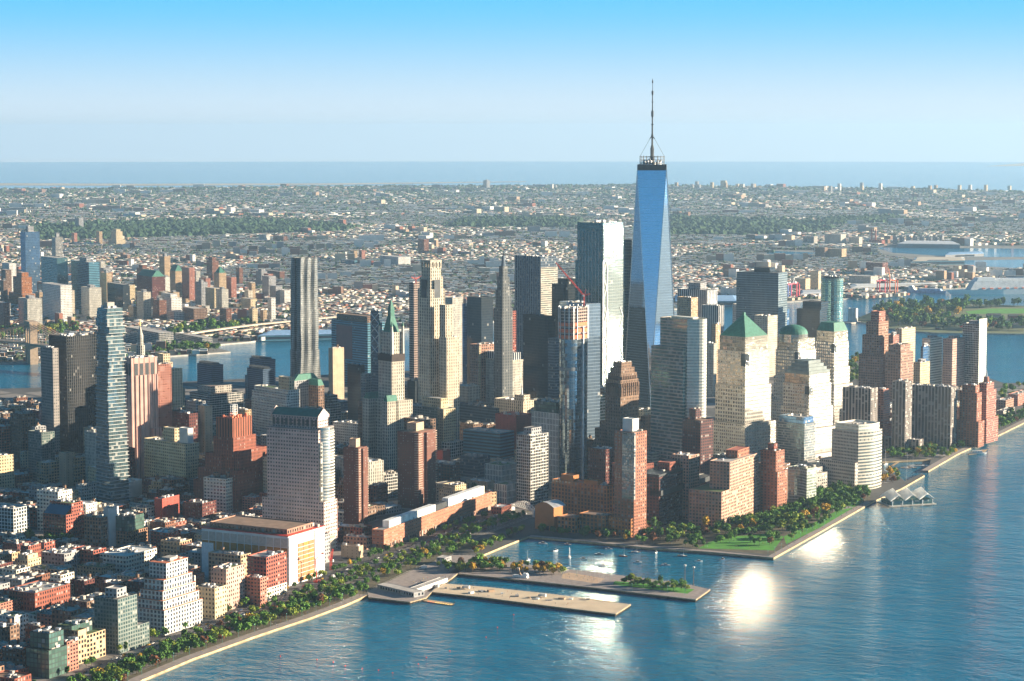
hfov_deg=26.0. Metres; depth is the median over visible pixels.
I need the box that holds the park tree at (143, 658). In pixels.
[138,655,148,662]
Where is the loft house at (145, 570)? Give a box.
[135,567,149,576]
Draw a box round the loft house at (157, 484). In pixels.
[149,478,163,489]
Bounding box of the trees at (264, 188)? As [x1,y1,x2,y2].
[0,183,1023,361]
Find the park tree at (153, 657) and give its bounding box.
[149,655,160,664]
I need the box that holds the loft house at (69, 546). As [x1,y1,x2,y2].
[59,543,82,548]
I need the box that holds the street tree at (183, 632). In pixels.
[181,628,186,636]
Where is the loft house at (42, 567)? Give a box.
[30,564,53,571]
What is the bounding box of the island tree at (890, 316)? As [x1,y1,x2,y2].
[887,312,893,320]
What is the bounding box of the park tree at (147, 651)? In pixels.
[144,646,155,656]
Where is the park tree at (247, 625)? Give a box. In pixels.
[242,621,251,633]
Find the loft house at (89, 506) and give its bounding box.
[77,496,96,515]
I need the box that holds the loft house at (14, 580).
[0,574,33,587]
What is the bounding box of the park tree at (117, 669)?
[111,666,122,679]
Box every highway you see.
[183,316,336,333]
[203,320,327,335]
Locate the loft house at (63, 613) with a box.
[52,601,83,627]
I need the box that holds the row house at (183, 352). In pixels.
[180,350,186,354]
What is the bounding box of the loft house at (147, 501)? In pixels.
[138,498,153,504]
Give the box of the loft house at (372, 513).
[368,504,375,521]
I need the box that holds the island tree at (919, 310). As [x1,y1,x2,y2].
[914,308,923,312]
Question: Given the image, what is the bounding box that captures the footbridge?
[511,501,534,516]
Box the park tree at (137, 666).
[130,661,142,674]
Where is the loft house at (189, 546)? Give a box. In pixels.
[181,541,201,552]
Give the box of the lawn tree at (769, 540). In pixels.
[767,536,773,544]
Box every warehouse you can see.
[258,330,331,340]
[675,295,735,306]
[801,290,820,295]
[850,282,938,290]
[897,240,959,247]
[912,257,964,264]
[945,251,983,256]
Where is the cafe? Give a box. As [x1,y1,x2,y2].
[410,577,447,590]
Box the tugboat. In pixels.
[513,568,528,577]
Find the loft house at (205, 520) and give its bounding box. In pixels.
[201,518,214,521]
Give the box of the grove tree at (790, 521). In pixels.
[787,518,795,524]
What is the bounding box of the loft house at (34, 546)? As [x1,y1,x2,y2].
[20,541,40,556]
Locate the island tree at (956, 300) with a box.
[953,297,960,302]
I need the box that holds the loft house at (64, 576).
[50,570,73,582]
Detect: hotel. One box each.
[328,344,343,398]
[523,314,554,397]
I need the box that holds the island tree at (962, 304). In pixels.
[958,301,965,312]
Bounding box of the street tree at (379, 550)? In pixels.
[376,547,382,553]
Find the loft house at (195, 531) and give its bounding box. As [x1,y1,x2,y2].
[189,528,201,541]
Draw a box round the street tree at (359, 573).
[355,570,362,578]
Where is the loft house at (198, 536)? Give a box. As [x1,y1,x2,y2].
[194,531,201,541]
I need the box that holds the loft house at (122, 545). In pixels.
[115,543,136,546]
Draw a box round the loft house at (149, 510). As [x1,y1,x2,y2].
[132,504,154,517]
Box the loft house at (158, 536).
[151,528,180,551]
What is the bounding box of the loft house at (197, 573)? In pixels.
[188,564,204,585]
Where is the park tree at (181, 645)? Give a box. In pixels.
[176,642,184,649]
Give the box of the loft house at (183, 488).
[162,483,189,499]
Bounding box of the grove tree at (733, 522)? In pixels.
[729,517,739,525]
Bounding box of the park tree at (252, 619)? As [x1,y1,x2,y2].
[247,616,255,624]
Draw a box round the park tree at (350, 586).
[345,583,353,590]
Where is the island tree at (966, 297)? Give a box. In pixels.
[963,294,969,300]
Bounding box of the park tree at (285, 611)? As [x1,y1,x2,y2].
[280,607,288,618]
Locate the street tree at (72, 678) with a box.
[66,677,75,680]
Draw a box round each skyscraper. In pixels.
[94,302,130,502]
[290,257,320,378]
[362,300,412,470]
[409,281,419,379]
[418,259,444,402]
[494,250,512,397]
[515,254,557,358]
[552,278,574,336]
[558,304,588,479]
[560,300,599,437]
[575,220,622,386]
[623,239,631,359]
[625,79,673,408]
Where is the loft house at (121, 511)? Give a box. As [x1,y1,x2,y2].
[100,509,132,513]
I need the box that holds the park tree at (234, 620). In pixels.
[230,618,238,624]
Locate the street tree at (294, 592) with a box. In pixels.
[292,589,300,595]
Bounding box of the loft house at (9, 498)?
[0,495,15,501]
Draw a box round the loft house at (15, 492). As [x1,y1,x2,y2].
[8,488,25,496]
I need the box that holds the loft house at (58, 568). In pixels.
[47,564,74,577]
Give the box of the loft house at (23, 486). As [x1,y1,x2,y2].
[15,482,36,489]
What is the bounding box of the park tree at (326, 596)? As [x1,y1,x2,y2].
[321,595,327,603]
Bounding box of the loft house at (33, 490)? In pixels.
[29,484,53,496]
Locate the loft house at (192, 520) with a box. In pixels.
[187,518,205,523]
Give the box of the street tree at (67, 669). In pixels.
[65,666,69,672]
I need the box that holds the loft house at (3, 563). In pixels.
[0,560,12,567]
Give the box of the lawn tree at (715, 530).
[712,528,719,535]
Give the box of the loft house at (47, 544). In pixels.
[34,539,56,550]
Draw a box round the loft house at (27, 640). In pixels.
[23,637,29,644]
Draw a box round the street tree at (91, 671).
[89,667,96,675]
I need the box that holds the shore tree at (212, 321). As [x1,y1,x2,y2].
[208,318,215,324]
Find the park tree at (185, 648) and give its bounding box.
[183,646,189,653]
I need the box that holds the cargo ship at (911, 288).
[907,285,945,292]
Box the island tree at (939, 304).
[935,302,942,306]
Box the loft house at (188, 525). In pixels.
[176,523,193,527]
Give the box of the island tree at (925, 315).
[922,312,928,320]
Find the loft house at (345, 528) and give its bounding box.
[337,521,353,541]
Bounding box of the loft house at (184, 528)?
[169,526,191,530]
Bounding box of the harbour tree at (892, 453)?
[889,451,895,457]
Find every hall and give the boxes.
[341,542,362,557]
[343,533,371,549]
[466,478,493,490]
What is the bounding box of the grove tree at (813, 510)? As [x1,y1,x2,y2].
[811,507,818,515]
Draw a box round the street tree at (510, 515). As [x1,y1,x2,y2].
[507,513,515,521]
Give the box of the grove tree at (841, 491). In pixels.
[835,488,844,494]
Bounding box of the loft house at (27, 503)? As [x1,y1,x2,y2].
[16,501,34,504]
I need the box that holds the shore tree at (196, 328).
[193,325,200,330]
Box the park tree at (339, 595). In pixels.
[335,591,343,600]
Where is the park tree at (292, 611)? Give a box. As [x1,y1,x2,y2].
[288,607,296,618]
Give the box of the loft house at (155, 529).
[149,527,178,543]
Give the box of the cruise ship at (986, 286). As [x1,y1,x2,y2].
[947,277,1023,294]
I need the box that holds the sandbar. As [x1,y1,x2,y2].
[0,181,525,185]
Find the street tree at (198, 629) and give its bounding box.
[192,626,202,633]
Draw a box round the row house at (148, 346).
[143,343,151,349]
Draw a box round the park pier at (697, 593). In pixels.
[448,562,709,601]
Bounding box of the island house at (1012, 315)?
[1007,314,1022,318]
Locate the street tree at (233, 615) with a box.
[229,612,237,618]
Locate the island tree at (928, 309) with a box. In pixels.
[925,306,932,312]
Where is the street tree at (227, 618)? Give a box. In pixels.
[223,615,230,621]
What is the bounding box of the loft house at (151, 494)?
[147,489,156,498]
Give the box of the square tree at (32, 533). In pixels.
[25,530,35,536]
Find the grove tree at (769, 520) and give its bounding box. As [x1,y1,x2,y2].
[765,516,774,522]
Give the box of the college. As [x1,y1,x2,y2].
[372,485,491,548]
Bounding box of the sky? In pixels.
[0,0,1023,161]
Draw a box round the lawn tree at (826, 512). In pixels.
[822,509,829,514]
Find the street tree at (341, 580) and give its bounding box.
[337,576,345,585]
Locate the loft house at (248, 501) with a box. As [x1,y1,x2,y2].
[242,493,258,511]
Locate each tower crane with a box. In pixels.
[328,549,333,569]
[555,262,589,303]
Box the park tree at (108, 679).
[103,677,114,680]
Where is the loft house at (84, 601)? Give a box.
[68,595,93,608]
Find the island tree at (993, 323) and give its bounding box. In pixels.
[990,320,996,328]
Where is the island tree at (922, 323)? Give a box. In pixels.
[919,321,926,327]
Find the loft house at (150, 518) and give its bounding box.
[144,516,155,533]
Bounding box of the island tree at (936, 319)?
[932,316,939,322]
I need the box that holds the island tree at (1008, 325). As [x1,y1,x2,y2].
[1004,321,1011,328]
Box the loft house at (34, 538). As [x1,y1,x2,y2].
[25,537,41,540]
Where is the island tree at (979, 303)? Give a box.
[975,300,982,307]
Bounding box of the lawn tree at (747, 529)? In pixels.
[744,527,750,534]
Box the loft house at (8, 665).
[0,661,28,672]
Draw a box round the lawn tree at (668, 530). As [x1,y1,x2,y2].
[665,527,672,535]
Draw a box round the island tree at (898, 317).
[896,314,901,322]
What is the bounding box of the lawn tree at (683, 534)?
[673,530,685,537]
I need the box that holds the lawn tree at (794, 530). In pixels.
[791,526,797,533]
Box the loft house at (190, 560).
[180,555,193,564]
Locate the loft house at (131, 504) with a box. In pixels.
[129,502,147,509]
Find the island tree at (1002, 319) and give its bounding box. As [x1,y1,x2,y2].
[998,315,1005,327]
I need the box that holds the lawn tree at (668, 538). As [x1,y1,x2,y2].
[665,534,673,541]
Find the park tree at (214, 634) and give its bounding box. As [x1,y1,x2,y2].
[209,629,218,637]
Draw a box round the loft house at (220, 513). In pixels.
[212,511,233,517]
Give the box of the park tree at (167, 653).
[163,649,170,661]
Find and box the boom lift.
[314,552,323,582]
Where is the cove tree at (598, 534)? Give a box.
[594,530,601,538]
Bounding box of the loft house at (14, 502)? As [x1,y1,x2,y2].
[7,500,20,503]
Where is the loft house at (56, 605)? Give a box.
[45,603,63,609]
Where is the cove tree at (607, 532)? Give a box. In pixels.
[604,529,609,536]
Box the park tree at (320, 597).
[316,593,323,601]
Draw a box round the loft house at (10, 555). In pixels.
[0,549,19,560]
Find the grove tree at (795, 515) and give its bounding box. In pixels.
[792,511,798,520]
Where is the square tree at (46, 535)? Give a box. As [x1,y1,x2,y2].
[44,531,52,538]
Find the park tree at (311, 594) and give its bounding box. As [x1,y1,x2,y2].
[307,591,317,601]
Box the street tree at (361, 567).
[358,564,364,570]
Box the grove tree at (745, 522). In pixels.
[742,518,748,527]
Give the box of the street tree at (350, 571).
[348,569,354,575]
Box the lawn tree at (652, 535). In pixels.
[649,531,656,543]
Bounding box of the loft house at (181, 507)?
[180,500,187,514]
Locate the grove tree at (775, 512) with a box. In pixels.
[770,509,779,515]
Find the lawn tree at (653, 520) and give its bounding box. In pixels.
[650,516,657,526]
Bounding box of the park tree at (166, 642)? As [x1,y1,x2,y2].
[161,640,171,647]
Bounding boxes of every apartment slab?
[197,360,222,390]
[247,364,273,398]
[249,355,275,385]
[842,385,877,421]
[891,379,911,451]
[893,235,896,243]
[899,235,903,242]
[911,383,956,447]
[919,235,923,240]
[926,235,930,240]
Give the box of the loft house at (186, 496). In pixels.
[181,492,197,500]
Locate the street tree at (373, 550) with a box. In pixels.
[369,547,376,557]
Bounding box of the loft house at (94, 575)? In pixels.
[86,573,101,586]
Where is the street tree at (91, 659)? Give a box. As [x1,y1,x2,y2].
[87,656,96,665]
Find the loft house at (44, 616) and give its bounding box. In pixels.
[37,608,53,627]
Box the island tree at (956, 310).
[953,306,961,313]
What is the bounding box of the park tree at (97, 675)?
[91,671,101,680]
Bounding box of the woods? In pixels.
[29,213,918,239]
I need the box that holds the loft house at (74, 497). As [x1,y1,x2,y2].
[72,490,76,499]
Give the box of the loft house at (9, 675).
[0,670,30,680]
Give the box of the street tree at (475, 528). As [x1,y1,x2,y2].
[472,525,479,531]
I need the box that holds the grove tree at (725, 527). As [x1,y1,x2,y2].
[720,523,730,533]
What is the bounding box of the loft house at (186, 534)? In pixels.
[181,530,192,541]
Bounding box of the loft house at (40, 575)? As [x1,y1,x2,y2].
[17,570,49,580]
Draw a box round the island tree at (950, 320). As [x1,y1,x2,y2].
[947,318,953,323]
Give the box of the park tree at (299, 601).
[296,597,302,605]
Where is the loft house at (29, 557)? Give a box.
[15,549,40,566]
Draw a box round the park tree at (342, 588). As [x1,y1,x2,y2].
[337,585,345,592]
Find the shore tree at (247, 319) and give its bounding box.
[244,316,250,323]
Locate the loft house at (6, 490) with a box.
[0,488,16,493]
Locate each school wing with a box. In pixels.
[558,513,580,532]
[579,510,613,532]
[609,515,632,537]
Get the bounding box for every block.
[0,278,7,301]
[0,406,13,411]
[0,411,9,417]
[1,269,11,290]
[2,398,12,407]
[8,403,25,411]
[10,410,35,460]
[13,395,26,403]
[14,460,20,470]
[14,469,32,484]
[19,400,28,404]
[21,407,35,411]
[25,398,38,407]
[26,626,66,678]
[28,429,54,471]
[30,471,36,480]
[31,403,38,408]
[32,409,38,418]
[32,421,45,429]
[35,290,42,313]
[38,284,42,291]
[39,403,41,421]
[41,482,66,487]
[55,451,58,460]
[57,618,105,663]
[72,290,74,313]
[83,424,96,452]
[84,429,96,482]
[88,465,96,481]
[97,261,104,267]
[116,512,147,545]
[127,446,134,477]
[128,305,136,317]
[129,478,141,497]
[130,284,134,299]
[134,264,148,285]
[137,289,150,319]
[137,555,202,635]
[142,474,159,494]
[144,426,198,483]
[153,298,166,319]
[155,475,187,485]
[164,275,169,290]
[168,290,178,296]
[172,407,185,411]
[172,410,197,441]
[182,298,189,303]
[183,387,184,405]
[185,302,195,305]
[186,399,205,412]
[189,476,197,492]
[190,382,242,419]
[195,270,199,280]
[198,404,212,452]
[199,452,204,458]
[199,458,204,466]
[201,515,324,585]
[202,276,210,286]
[202,305,209,312]
[204,257,218,280]
[212,421,215,435]
[216,287,227,309]
[234,407,250,414]
[236,266,242,282]
[244,290,252,297]
[245,398,251,414]
[249,283,254,297]
[253,268,266,285]
[260,310,266,320]
[261,434,266,445]
[262,275,275,295]
[263,456,266,490]
[268,297,275,318]
[270,285,281,303]
[294,373,317,406]
[298,405,329,425]
[309,378,323,407]
[324,391,340,422]
[331,313,384,383]
[334,455,343,476]
[334,469,340,497]
[336,442,348,455]
[336,476,343,499]
[338,398,347,411]
[347,363,364,420]
[358,401,362,444]
[361,372,371,400]
[368,457,383,484]
[368,502,384,515]
[371,358,377,391]
[372,501,400,513]
[384,470,397,498]
[404,384,406,398]
[404,415,435,429]
[407,377,417,402]
[413,396,455,449]
[436,459,458,463]
[436,461,459,481]
[436,481,467,500]
[439,482,465,501]
[459,383,479,402]
[459,402,498,422]
[459,420,482,439]
[460,453,489,477]
[463,427,513,458]
[468,398,493,405]
[478,421,494,428]
[484,489,495,505]
[485,461,516,482]
[494,384,536,413]
[494,481,516,503]
[495,411,531,454]
[499,457,514,461]
[587,439,592,478]
[588,446,613,483]
[600,385,605,394]
[612,462,653,483]
[639,407,650,417]
[646,458,709,525]
[647,452,658,465]
[758,462,789,499]
[788,464,816,505]
[791,278,809,289]
[797,460,824,470]
[798,464,826,492]
[803,236,817,242]
[810,270,820,288]
[815,247,827,256]
[820,419,881,488]
[825,234,845,243]
[828,248,845,257]
[839,408,841,421]
[849,237,861,243]
[849,275,877,283]
[866,262,887,271]
[882,436,922,449]
[957,385,961,399]
[996,397,1013,408]
[996,407,1014,414]
[1008,389,1023,405]
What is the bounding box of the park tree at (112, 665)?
[108,663,117,667]
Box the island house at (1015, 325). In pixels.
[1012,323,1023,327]
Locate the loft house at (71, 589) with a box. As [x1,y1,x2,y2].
[53,580,73,595]
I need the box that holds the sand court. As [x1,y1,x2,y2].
[562,572,603,582]
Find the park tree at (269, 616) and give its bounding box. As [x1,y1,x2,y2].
[263,612,276,620]
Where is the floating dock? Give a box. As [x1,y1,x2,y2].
[423,599,454,605]
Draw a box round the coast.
[994,163,1023,165]
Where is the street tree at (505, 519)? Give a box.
[500,516,507,521]
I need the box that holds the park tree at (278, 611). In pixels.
[274,607,284,615]
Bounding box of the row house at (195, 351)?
[192,350,199,353]
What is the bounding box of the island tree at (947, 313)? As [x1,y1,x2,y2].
[944,311,950,317]
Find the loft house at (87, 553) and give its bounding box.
[72,545,105,563]
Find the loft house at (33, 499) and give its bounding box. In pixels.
[21,497,36,502]
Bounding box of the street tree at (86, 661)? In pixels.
[83,658,88,667]
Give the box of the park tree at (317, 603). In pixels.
[315,600,321,606]
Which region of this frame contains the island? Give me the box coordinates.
[858,303,1023,334]
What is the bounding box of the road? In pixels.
[62,498,551,680]
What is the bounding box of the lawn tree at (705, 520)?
[702,515,709,525]
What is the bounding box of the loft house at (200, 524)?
[194,519,211,528]
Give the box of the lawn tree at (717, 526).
[714,523,720,529]
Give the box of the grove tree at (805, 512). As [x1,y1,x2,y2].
[800,510,809,518]
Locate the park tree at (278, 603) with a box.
[275,601,284,605]
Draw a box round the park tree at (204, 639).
[200,635,208,647]
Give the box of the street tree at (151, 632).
[149,628,155,640]
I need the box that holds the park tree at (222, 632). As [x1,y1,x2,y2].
[219,629,227,639]
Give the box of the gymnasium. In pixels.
[535,499,565,529]
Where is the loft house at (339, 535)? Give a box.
[337,526,341,543]
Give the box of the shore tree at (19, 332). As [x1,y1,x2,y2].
[17,328,24,334]
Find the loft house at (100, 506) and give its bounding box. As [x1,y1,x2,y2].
[97,503,113,511]
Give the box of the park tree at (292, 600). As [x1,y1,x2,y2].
[289,597,296,603]
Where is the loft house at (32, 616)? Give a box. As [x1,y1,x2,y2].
[28,609,41,622]
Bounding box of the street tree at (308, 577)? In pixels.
[305,574,312,580]
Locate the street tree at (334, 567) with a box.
[331,564,338,570]
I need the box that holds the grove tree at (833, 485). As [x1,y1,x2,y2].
[829,482,837,488]
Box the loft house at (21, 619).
[0,611,28,637]
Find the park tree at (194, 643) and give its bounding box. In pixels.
[189,637,201,650]
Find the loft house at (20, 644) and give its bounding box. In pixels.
[8,639,29,647]
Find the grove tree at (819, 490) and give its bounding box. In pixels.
[816,487,823,494]
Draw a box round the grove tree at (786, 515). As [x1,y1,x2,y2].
[784,512,789,523]
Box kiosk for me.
[437,555,450,564]
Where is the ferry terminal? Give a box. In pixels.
[877,487,936,507]
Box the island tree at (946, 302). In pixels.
[943,299,949,306]
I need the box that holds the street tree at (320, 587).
[317,584,323,592]
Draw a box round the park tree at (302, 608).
[296,605,305,614]
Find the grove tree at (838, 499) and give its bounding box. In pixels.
[835,496,843,502]
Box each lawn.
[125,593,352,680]
[357,542,472,593]
[613,581,693,593]
[647,494,870,553]
[700,534,783,549]
[784,502,861,543]
[965,309,1023,313]
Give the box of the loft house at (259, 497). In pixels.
[256,490,266,503]
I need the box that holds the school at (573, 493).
[552,473,613,513]
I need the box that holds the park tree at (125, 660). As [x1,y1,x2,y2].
[122,657,131,663]
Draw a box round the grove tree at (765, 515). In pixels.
[762,511,769,521]
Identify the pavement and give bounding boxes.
[0,373,1023,680]
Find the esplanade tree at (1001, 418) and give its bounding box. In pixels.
[998,415,1005,421]
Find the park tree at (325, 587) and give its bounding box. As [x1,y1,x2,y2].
[322,584,335,594]
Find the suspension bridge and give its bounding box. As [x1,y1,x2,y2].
[0,322,60,346]
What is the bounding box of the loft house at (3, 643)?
[0,640,13,660]
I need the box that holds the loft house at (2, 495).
[0,491,10,497]
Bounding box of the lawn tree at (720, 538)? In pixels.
[716,535,724,541]
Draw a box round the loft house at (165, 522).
[149,517,175,529]
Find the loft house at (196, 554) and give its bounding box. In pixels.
[185,548,201,569]
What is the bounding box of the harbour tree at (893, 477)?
[889,475,896,480]
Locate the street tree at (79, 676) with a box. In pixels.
[75,672,82,680]
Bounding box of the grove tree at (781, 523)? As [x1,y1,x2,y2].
[777,520,787,529]
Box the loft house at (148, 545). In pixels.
[137,542,158,555]
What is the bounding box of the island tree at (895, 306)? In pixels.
[892,303,898,308]
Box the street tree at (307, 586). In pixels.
[303,583,311,593]
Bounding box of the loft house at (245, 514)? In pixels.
[230,511,254,515]
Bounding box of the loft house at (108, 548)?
[106,546,120,550]
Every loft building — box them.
[0,424,10,452]
[0,452,14,488]
[0,503,28,532]
[0,595,20,610]
[0,617,19,642]
[2,645,25,665]
[4,580,69,610]
[20,451,28,467]
[25,622,44,637]
[37,459,58,482]
[37,484,71,530]
[41,548,78,566]
[43,497,83,539]
[59,451,74,486]
[64,636,78,671]
[70,573,94,594]
[73,455,84,485]
[76,479,96,500]
[77,558,114,575]
[84,514,107,546]
[99,579,126,592]
[100,545,156,571]
[103,505,118,545]
[126,573,143,592]
[154,494,179,517]
[183,498,215,519]
[195,583,226,618]
[204,472,232,512]
[208,546,250,582]
[211,562,244,608]
[245,574,266,605]
[247,550,286,598]
[333,419,357,443]
[341,410,347,419]
[368,482,387,502]
[436,449,450,460]
[442,439,462,457]
[491,503,510,513]
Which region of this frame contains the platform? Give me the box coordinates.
[368,554,474,604]
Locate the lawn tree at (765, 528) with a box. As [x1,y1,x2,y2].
[761,525,767,532]
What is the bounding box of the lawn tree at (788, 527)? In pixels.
[786,524,793,530]
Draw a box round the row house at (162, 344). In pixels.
[156,341,165,351]
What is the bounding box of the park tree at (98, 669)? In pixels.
[95,667,105,671]
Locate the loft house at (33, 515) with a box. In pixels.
[29,503,36,526]
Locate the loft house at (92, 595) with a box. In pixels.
[86,592,104,597]
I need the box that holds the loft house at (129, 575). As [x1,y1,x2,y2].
[117,571,144,580]
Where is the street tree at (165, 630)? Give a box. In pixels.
[161,626,168,633]
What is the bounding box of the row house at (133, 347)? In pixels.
[131,344,136,351]
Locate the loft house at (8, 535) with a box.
[0,531,24,543]
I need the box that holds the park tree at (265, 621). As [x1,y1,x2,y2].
[261,618,267,627]
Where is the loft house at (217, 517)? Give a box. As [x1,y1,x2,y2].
[215,515,229,519]
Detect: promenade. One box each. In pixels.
[128,594,364,680]
[530,501,870,556]
[923,419,1023,470]
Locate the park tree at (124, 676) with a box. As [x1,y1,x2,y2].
[117,673,127,680]
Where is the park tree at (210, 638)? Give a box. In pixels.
[207,635,212,642]
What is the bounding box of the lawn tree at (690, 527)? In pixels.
[685,524,694,532]
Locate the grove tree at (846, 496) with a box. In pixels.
[841,492,850,503]
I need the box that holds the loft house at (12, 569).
[0,564,29,574]
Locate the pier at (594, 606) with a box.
[428,582,630,616]
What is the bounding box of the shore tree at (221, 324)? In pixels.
[218,321,226,327]
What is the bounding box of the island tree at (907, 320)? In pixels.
[903,316,912,323]
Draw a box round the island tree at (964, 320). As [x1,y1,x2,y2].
[961,316,970,323]
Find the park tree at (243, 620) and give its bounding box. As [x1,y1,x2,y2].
[240,617,246,627]
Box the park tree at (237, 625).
[234,621,241,636]
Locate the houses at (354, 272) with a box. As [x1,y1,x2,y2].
[0,184,1023,356]
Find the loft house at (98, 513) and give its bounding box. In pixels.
[85,511,102,515]
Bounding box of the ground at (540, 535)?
[0,359,1023,680]
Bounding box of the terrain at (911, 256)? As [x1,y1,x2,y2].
[0,191,1023,363]
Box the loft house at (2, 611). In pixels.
[0,609,10,613]
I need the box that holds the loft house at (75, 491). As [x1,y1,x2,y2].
[67,488,77,496]
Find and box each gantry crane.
[787,278,799,296]
[787,282,790,296]
[876,274,886,292]
[887,268,897,292]
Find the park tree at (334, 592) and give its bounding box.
[331,586,338,597]
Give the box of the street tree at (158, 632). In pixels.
[154,630,161,638]
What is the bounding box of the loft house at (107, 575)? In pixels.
[96,571,120,586]
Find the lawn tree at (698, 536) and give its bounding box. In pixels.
[692,531,702,543]
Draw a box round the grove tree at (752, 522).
[749,518,755,526]
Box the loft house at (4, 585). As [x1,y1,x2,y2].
[0,581,9,596]
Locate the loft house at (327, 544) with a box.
[325,532,329,562]
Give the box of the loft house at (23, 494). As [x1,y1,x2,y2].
[19,489,28,500]
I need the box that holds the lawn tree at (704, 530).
[699,526,709,535]
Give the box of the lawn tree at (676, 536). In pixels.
[672,533,679,539]
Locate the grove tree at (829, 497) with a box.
[827,495,834,500]
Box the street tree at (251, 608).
[248,605,256,611]
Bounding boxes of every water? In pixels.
[0,161,1023,680]
[767,251,814,253]
[878,247,1023,256]
[964,259,1023,267]
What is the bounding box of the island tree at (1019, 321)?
[1017,317,1023,328]
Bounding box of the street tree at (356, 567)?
[352,565,358,571]
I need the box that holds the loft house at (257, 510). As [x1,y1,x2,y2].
[248,505,261,515]
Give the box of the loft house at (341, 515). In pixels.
[337,505,343,522]
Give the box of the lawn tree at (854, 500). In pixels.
[850,498,858,505]
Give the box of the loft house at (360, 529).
[350,523,371,535]
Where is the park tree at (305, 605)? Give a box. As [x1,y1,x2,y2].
[302,601,309,613]
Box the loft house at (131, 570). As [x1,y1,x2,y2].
[118,569,138,572]
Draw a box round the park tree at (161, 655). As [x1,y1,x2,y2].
[155,652,164,659]
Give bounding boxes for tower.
[0,301,9,332]
[2,262,15,290]
[9,272,34,303]
[18,295,41,332]
[20,226,40,292]
[24,320,37,364]
[41,256,67,283]
[41,346,59,453]
[42,282,71,319]
[49,332,97,452]
[52,233,62,256]
[71,233,76,241]
[71,257,99,307]
[75,218,83,226]
[81,284,101,316]
[94,585,148,653]
[96,231,101,243]
[99,267,110,286]
[100,269,111,304]
[107,282,129,311]
[108,229,125,243]
[124,355,161,478]
[125,326,173,343]
[136,323,144,354]
[137,269,164,298]
[151,292,183,320]
[157,353,172,366]
[157,362,171,431]
[159,253,169,275]
[170,265,181,295]
[171,367,182,407]
[175,332,211,342]
[182,267,194,299]
[182,306,207,320]
[193,404,266,512]
[195,280,206,304]
[205,287,218,308]
[214,266,225,288]
[219,307,231,322]
[226,276,236,297]
[241,297,256,308]
[245,374,246,398]
[248,307,257,326]
[251,376,299,433]
[259,234,269,239]
[262,405,336,550]
[266,270,284,278]
[273,235,287,241]
[280,289,289,303]
[341,259,356,263]
[343,438,368,524]
[350,250,356,257]
[359,250,364,259]
[370,309,381,358]
[380,255,410,265]
[397,421,436,508]
[418,239,428,252]
[439,304,458,439]
[445,296,462,381]
[462,303,466,383]
[467,295,492,383]
[470,342,493,401]
[483,180,489,187]
[485,350,522,402]
[513,311,515,351]
[517,426,547,504]
[532,399,559,487]
[548,337,558,397]
[593,360,650,447]
[600,394,604,419]
[614,417,646,536]
[651,315,706,460]
[672,451,698,519]
[677,296,697,316]
[678,282,716,316]
[682,407,712,474]
[689,446,759,526]
[702,304,723,341]
[706,342,716,396]
[712,322,720,382]
[713,312,775,461]
[713,452,725,458]
[732,303,735,323]
[736,267,786,337]
[754,314,777,376]
[760,442,786,512]
[771,324,815,425]
[776,358,834,459]
[777,413,815,465]
[787,309,788,324]
[797,300,827,340]
[815,321,852,423]
[821,275,842,321]
[844,308,860,323]
[858,310,890,388]
[877,387,891,436]
[885,343,912,401]
[888,332,898,343]
[895,326,914,364]
[913,358,929,383]
[921,343,929,360]
[922,334,941,384]
[942,335,964,386]
[956,383,983,447]
[962,318,986,384]
[979,370,997,443]
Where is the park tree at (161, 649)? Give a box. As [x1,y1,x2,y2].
[157,646,168,651]
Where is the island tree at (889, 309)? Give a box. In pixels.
[886,307,893,313]
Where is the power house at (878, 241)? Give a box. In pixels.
[869,239,884,243]
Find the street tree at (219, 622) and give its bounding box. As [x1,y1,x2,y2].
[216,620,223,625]
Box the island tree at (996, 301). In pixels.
[993,298,1000,304]
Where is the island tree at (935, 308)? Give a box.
[930,304,939,312]
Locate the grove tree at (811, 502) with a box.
[808,498,817,505]
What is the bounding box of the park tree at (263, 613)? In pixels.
[259,610,267,616]
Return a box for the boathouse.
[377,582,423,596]
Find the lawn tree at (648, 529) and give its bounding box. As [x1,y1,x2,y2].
[646,527,652,535]
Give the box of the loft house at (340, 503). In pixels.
[337,499,343,508]
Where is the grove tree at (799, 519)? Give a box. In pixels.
[797,515,804,522]

